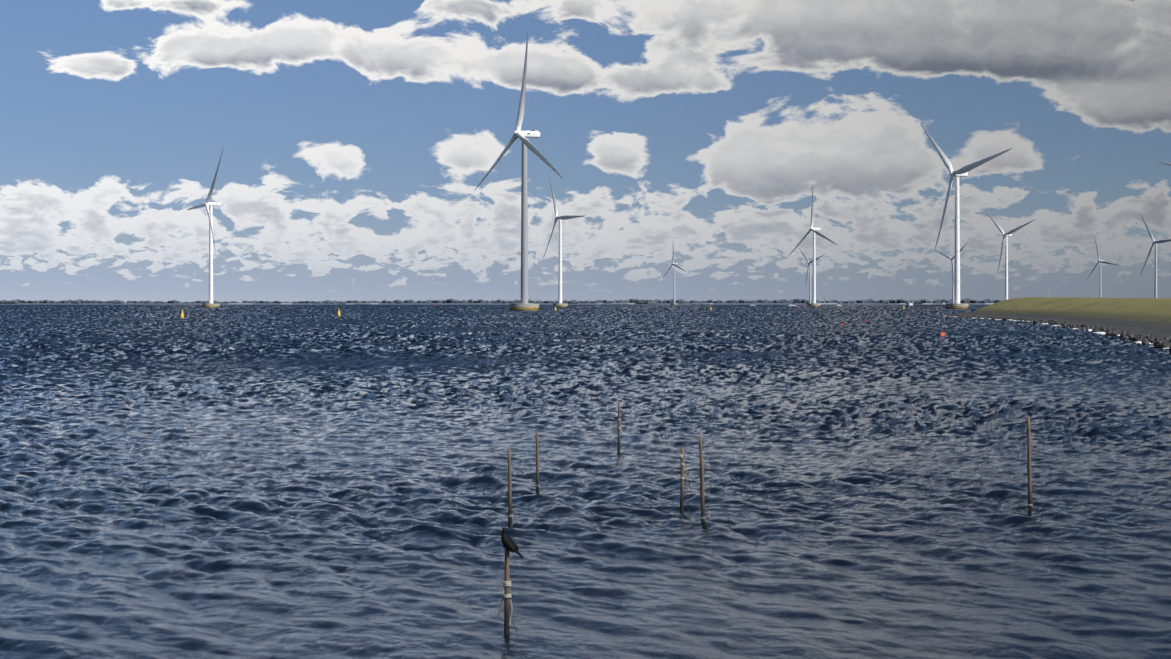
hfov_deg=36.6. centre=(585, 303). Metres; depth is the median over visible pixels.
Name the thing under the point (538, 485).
wooden pole
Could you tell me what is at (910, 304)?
cargo barge
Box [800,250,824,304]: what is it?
wind turbine
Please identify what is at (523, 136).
wind turbine
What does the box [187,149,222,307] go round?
wind turbine
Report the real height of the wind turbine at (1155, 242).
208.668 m
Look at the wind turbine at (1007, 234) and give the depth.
3477.50 m
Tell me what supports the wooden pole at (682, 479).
on the water surface
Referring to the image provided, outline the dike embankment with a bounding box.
[955,297,1170,345]
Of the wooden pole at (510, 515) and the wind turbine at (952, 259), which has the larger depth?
the wind turbine at (952, 259)
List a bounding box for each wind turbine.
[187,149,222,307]
[474,31,562,310]
[542,174,584,306]
[662,247,685,304]
[790,186,836,306]
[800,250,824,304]
[920,123,1011,308]
[937,242,967,303]
[985,211,1033,299]
[1086,237,1116,297]
[1140,213,1170,297]
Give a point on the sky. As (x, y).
(704, 144)
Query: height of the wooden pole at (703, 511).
2.705 m
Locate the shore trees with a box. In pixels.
[0,298,1001,304]
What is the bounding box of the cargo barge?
[906,301,944,305]
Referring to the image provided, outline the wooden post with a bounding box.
[497,547,517,634]
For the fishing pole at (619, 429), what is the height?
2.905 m
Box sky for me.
[0,0,1170,302]
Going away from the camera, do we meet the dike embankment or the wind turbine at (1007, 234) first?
the dike embankment
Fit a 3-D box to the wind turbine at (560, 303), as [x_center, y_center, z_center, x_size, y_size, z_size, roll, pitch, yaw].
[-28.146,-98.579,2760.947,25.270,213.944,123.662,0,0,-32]
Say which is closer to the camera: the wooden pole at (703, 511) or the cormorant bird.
the cormorant bird
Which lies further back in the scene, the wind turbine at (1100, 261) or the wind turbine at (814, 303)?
the wind turbine at (1100, 261)
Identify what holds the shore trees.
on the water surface
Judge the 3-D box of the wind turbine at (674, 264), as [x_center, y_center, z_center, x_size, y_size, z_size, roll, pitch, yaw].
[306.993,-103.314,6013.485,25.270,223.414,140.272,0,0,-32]
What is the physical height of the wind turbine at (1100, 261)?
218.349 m
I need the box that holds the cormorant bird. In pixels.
[498,528,522,557]
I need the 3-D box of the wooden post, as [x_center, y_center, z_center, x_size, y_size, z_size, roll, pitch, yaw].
[-1.325,5.563,31.409,0.489,2.463,0.154,0,0,15]
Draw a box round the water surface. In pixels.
[0,305,1170,658]
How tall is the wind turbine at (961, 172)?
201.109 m
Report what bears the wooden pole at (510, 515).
on the water surface

